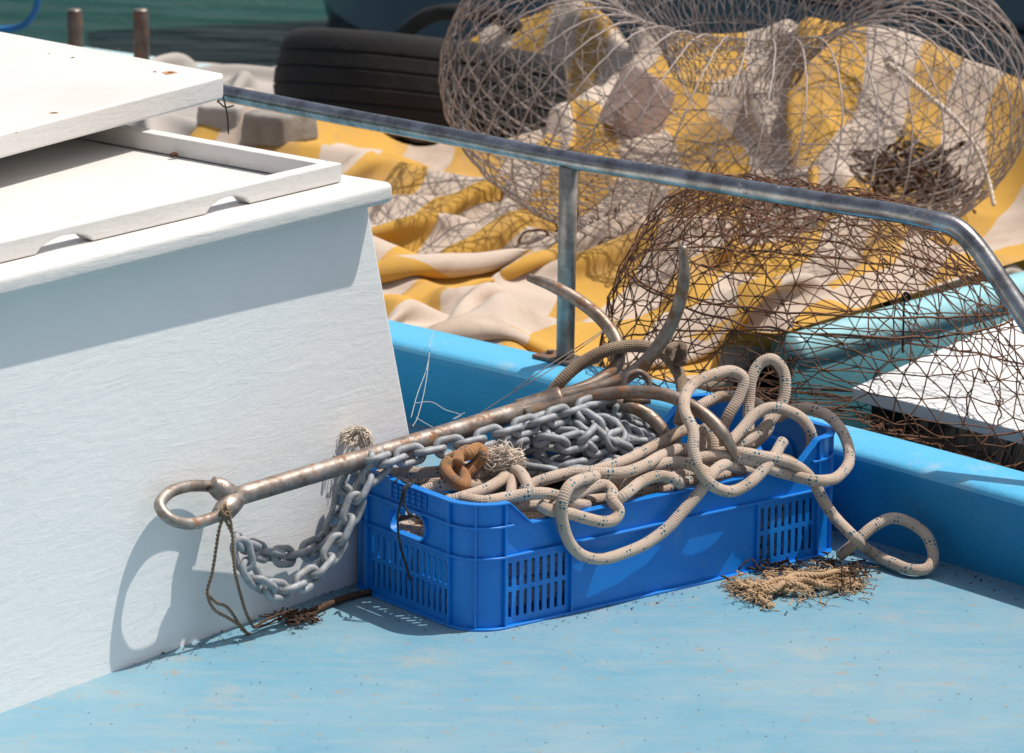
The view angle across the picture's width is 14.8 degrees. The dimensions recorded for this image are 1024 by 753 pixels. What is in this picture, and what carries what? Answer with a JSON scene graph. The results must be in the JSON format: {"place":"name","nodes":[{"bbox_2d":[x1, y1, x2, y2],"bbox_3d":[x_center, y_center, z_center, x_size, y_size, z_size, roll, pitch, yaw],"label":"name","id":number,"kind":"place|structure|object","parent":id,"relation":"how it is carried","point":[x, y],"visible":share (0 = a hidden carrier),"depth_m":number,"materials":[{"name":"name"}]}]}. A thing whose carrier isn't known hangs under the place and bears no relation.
{"place":"outdoors","nodes":[
{"label":"outdoors","id":0,"kind":"place"},
{"bbox_2d":[0,0,331,66],"bbox_3d":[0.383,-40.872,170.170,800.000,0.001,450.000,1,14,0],"label":"water","id":1,"kind":"structure","parent":0,"point":[249,32],"depth_m":11.99,"materials":[{"name":"teal liquid"}]},
{"bbox_2d":[84,47,1023,428],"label":"moored boat","id":2,"kind":"object","parent":1,"relation":"on","point":[834,353],"visible":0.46,"depth_m":6.12,"materials":[{"name":"teal paint"}]},
{"bbox_2d":[0,0,40,32],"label":"blue hose","id":3,"kind":"object","parent":2,"relation":"on","point":[28,20],"visible":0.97,"depth_m":8.57,"materials":[{"name":"plastic"}]},
{"bbox_2d":[67,8,82,46],"bbox_3d":[-0.962,-0.729,8.710,0.035,0.162,0.035,1,14,0],"label":"metal stake","id":4,"kind":"object","parent":2,"relation":"on","point":[74,26],"visible":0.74,"depth_m":8.69,"materials":[{"name":"metal"}]},
{"bbox_2d":[133,8,149,59],"bbox_3d":[-0.804,-0.705,8.576,0.035,0.185,0.035,1,14,0],"label":"metal stake","id":5,"kind":"object","parent":2,"relation":"on","point":[141,47],"visible":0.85,"depth_m":8.55,"materials":[{"name":"metal"}]},
{"bbox_2d":[126,53,434,142],"bbox_3d":[-0.798,-0.565,8.093,1.242,0.092,1.231,14,19,43],"label":"grey canvas","id":6,"kind":"object","parent":2,"relation":"on","point":[253,77],"visible":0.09,"depth_m":8.19,"materials":[{"name":"beige fabric"}]},
{"bbox_2d":[273,27,567,138],"bbox_3d":[-0.187,-0.580,8.052,0.600,0.318,0.596,1,14,0],"label":"scrap tyre","id":7,"kind":"object","parent":2,"relation":"on","point":[388,74],"visible":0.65,"depth_m":7.79,"materials":[{"name":"black rubber"}]},
{"bbox_2d":[190,1,1023,390],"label":"striped cloth","id":8,"kind":"object","parent":2,"relation":"on","point":[448,223],"visible":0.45,"depth_m":7.08,"materials":[{"name":"yellow fabric"}]},
{"bbox_2d":[196,100,243,127],"bbox_3d":[-0.535,-0.493,7.477,0.091,0.058,0.121,6,15,19],"label":"concrete block","id":9,"kind":"object","parent":8,"relation":"on","point":[212,113],"depth_m":7.42,"materials":[{"name":"grey concrete"}]},
{"bbox_2d":[241,109,317,146],"bbox_3d":[-0.433,-0.467,7.371,0.101,0.063,0.121,9,16,30],"label":"concrete block","id":10,"kind":"object","parent":8,"relation":"on","point":[261,127],"depth_m":7.33,"materials":[{"name":"beige concrete"}]},
{"bbox_2d":[395,3,522,34],"bbox_3d":[-0.146,-0.744,8.541,0.368,0.145,0.118,11,17,35],"label":"black fender hose","id":11,"kind":"object","parent":8,"relation":"on","point":[417,22],"visible":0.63,"depth_m":8.47,"materials":[{"name":"rubber"}]},
{"bbox_2d":[517,191,652,245],"bbox_3d":[0.169,-0.272,6.883,0.283,0.097,0.305,5,15,19],"label":"rusty net","id":12,"kind":"object","parent":8,"relation":"on","point":[547,233],"visible":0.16,"depth_m":6.87,"materials":[{"name":"metal"}]},
{"bbox_2d":[599,64,675,137],"bbox_3d":[0.240,-0.515,7.593,0.165,0.168,0.064,-9,17,-33],"label":"leaning slab","id":13,"kind":"object","parent":8,"relation":"on","point":[643,100],"depth_m":7.56,"materials":[{"name":"grey concrete"}]},
{"bbox_2d":[438,0,1023,259],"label":"wire trap","id":14,"kind":"object","parent":8,"relation":"on","point":[662,43],"visible":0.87,"depth_m":6.88,"materials":[{"name":"grey metal"}]},
{"bbox_2d":[647,155,853,269],"bbox_3d":[0.389,-0.271,6.474,0.355,0.157,0.905,1,14,0],"label":"rusty net","id":15,"kind":"object","parent":8,"relation":"on","point":[742,213],"visible":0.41,"depth_m":6.47,"materials":[{"name":"metal"}]},
{"bbox_2d":[824,130,965,196],"bbox_3d":[0.736,-0.421,7.362,0.300,0.129,0.907,2,14,5],"label":"dried seaweed","id":16,"kind":"object","parent":8,"relation":"on","point":[905,154],"visible":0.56,"depth_m":7.20,"materials":[{"name":"brown plant"}]},
{"bbox_2d":[872,163,982,213],"bbox_3d":[0.772,-0.369,7.244,0.220,0.104,0.458,6,15,20],"label":"dried seaweed","id":17,"kind":"object","parent":8,"relation":"on","point":[922,183],"visible":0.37,"depth_m":7.15,"materials":[{"name":"brown plant"}]},
{"bbox_2d":[852,320,1023,470],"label":"white board","id":18,"kind":"object","parent":2,"relation":"on","point":[981,391],"visible":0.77,"depth_m":5.80,"materials":[{"name":"white wood"}]},
{"bbox_2d":[598,173,1023,471],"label":"rusty trap","id":19,"kind":"object","parent":18,"relation":"on","point":[676,202],"visible":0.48,"depth_m":5.53,"materials":[{"name":"metal"}]},
{"bbox_2d":[323,0,1023,79],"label":"boat","id":20,"kind":"object","parent":1,"relation":"on","point":[392,16],"visible":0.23,"depth_m":10.19,"materials":[{"name":"blue paint"}]},
{"bbox_2d":[0,422,1023,752],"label":"deck","id":21,"kind":"structure","parent":0,"point":[804,676],"depth_m":4.64,"materials":[{"name":"paint"}]},
{"bbox_2d":[0,125,414,712],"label":"hatch box","id":22,"kind":"object","parent":21,"relation":"on","point":[200,309],"visible":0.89,"depth_m":4.70,"materials":[{"name":"paint"}]},
{"bbox_2d":[0,32,222,157],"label":"loose board","id":23,"kind":"object","parent":22,"relation":"on","point":[51,92],"visible":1,"depth_m":5.12,"materials":[{"name":"white paint"}]},
{"bbox_2d":[170,152,177,157],"bbox_3d":[-0.430,-0.282,5.030,0.011,0.007,0.010,1,14,0],"label":"pebble","id":24,"kind":"object","parent":22,"relation":"on","point":[173,154],"visible":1,"depth_m":5.03,"materials":[{"name":"brown stone"}]},
{"bbox_2d":[254,589,371,628],"bbox_3d":[-0.253,0.283,4.891,0.079,0.019,0.200,7,16,25],"label":"weed clump","id":25,"kind":"object","parent":21,"relation":"on","point":[297,616],"visible":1,"depth_m":4.86,"materials":[{"name":"brown plant"}]},
{"bbox_2d":[146,424,1021,751],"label":"grit","id":26,"kind":"object","parent":21,"relation":"on","point":[568,622],"visible":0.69,"depth_m":4.85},
{"bbox_2d":[356,393,835,631],"bbox_3d":[0.112,0.167,5.073,0.620,0.161,0.277,-10,18,-37],"label":"fish crate","id":27,"kind":"object","parent":21,"relation":"on","point":[477,548],"visible":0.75,"depth_m":4.93,"materials":[{"name":"blue plastic"}]},
{"bbox_2d":[394,476,418,580],"bbox_3d":[-0.132,0.186,4.863,0.026,0.120,0.056,-3,15,-14],"label":"thin cord","id":28,"kind":"object","parent":27,"relation":"attached to","point":[407,485],"visible":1,"depth_m":4.84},
{"bbox_2d":[154,245,739,529],"bbox_3d":[-0.043,0.023,4.848,0.385,0.258,0.820,10,17,33],"label":"grapnel anchor","id":29,"kind":"object","parent":27,"relation":"on","point":[604,384],"visible":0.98,"depth_m":5.04,"materials":[{"name":"metal"}]},
{"bbox_2d":[205,503,254,635],"bbox_3d":[-0.332,0.233,4.746,0.032,0.189,0.098,8,16,28],"label":"hanging twine","id":30,"kind":"object","parent":29,"relation":"hanging from","point":[226,512],"visible":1,"depth_m":4.72,"materials":[{"name":"fabric"}]},
{"bbox_2d":[337,424,373,452],"bbox_3d":[-0.194,0.085,4.949,0.065,0.055,0.035,-7,16,-26],"label":"frayed rope end","id":31,"kind":"object","parent":29,"relation":"on","point":[358,436],"visible":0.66,"depth_m":4.94,"materials":[{"name":"beige fabric"}]},
{"bbox_2d":[482,308,634,411],"bbox_3d":[0.070,-0.017,5.202,0.290,0.099,0.032,-13,19,-42],"label":"thin wire","id":32,"kind":"object","parent":29,"relation":"attached to","point":[600,332],"visible":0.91,"depth_m":5.18,"materials":[{"name":"grey metal"}]},
{"bbox_2d":[621,369,652,403],"bbox_3d":[0.161,0.014,5.089,0.042,0.046,0.024,1,14,0],"label":"shackle","id":33,"kind":"object","parent":29,"relation":"on","point":[628,375],"visible":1,"depth_m":5.09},
{"bbox_2d":[229,394,681,601],"bbox_3d":[-0.084,0.140,4.963,0.685,0.185,0.156,-9,17,-32],"label":"anchor chain","id":34,"kind":"object","parent":27,"relation":"in","point":[586,431],"visible":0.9,"depth_m":4.94,"materials":[{"name":"metal"}]},
{"bbox_2d":[547,339,687,424],"bbox_3d":[0.151,0.001,5.159,0.196,0.096,0.100,6,15,22],"label":"old rope","id":35,"kind":"object","parent":34,"relation":"on","point":[673,357],"visible":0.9,"depth_m":5.15,"materials":[{"name":"beige fabric"}]},
{"bbox_2d":[396,468,810,565],"bbox_3d":[0.112,0.148,5.068,0.574,0.067,0.235,-10,18,-37],"label":"net bundle","id":36,"kind":"object","parent":27,"relation":"in","point":[538,514],"visible":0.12,"depth_m":5.02,"materials":[{"name":"brown wicker"}]},
{"bbox_2d":[377,353,938,608],"bbox_3d":[0.161,0.119,5.063,0.703,0.252,0.370,-5,15,-22],"label":"mooring rope","id":37,"kind":"object","parent":27,"relation":"in","point":[702,459],"visible":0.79,"depth_m":5.00,"materials":[{"name":"beige fabric"}]},
{"bbox_2d":[439,439,528,490],"bbox_3d":[-0.040,0.108,4.935,0.127,0.055,0.066,-11,18,-38],"label":"rope knot","id":38,"kind":"object","parent":37,"relation":"on","point":[479,456],"visible":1,"depth_m":4.92,"materials":[{"name":"brown fabric"}]},
{"bbox_2d":[388,320,1023,585],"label":"gunwale","id":39,"kind":"object","parent":21,"relation":"attached to","point":[968,512],"visible":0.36,"depth_m":5.18,"materials":[{"name":"paint"}]},
{"bbox_2d":[411,329,464,426],"bbox_3d":[-0.116,0.015,5.446,0.068,0.046,0.557,-1,14,-6],"label":"fishing line","id":40,"kind":"object","parent":39,"relation":"on","point":[424,391],"visible":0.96,"depth_m":5.40,"materials":[{"name":"white plastic"}]},
{"bbox_2d":[219,84,1023,365],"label":"handrail","id":41,"kind":"object","parent":39,"relation":"attached to","point":[962,232],"visible":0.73,"depth_m":5.45,"materials":[{"name":"metal"}]},
{"bbox_2d":[217,95,233,133],"bbox_3d":[-0.416,-0.381,5.742,0.025,0.058,0.002,1,14,0],"label":"hanging string","id":42,"kind":"object","parent":41,"relation":"hanging from","point":[224,106],"visible":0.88,"depth_m":5.74,"materials":[{"name":"black fabric"}]},
{"bbox_2d":[720,560,877,610],"bbox_3d":[0.362,0.260,4.994,0.198,0.025,0.206,1,14,0],"label":"fibre clump","id":43,"kind":"object","parent":21,"relation":"on","point":[790,580],"visible":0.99,"depth_m":4.98,"materials":[{"name":"beige wicker"}]},
{"bbox_2d":[721,549,880,595],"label":"twig litter","id":44,"kind":"object","parent":21,"relation":"on","point":[850,566],"visible":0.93,"depth_m":5.06,"materials":[{"name":"brown plant"}]}
]}

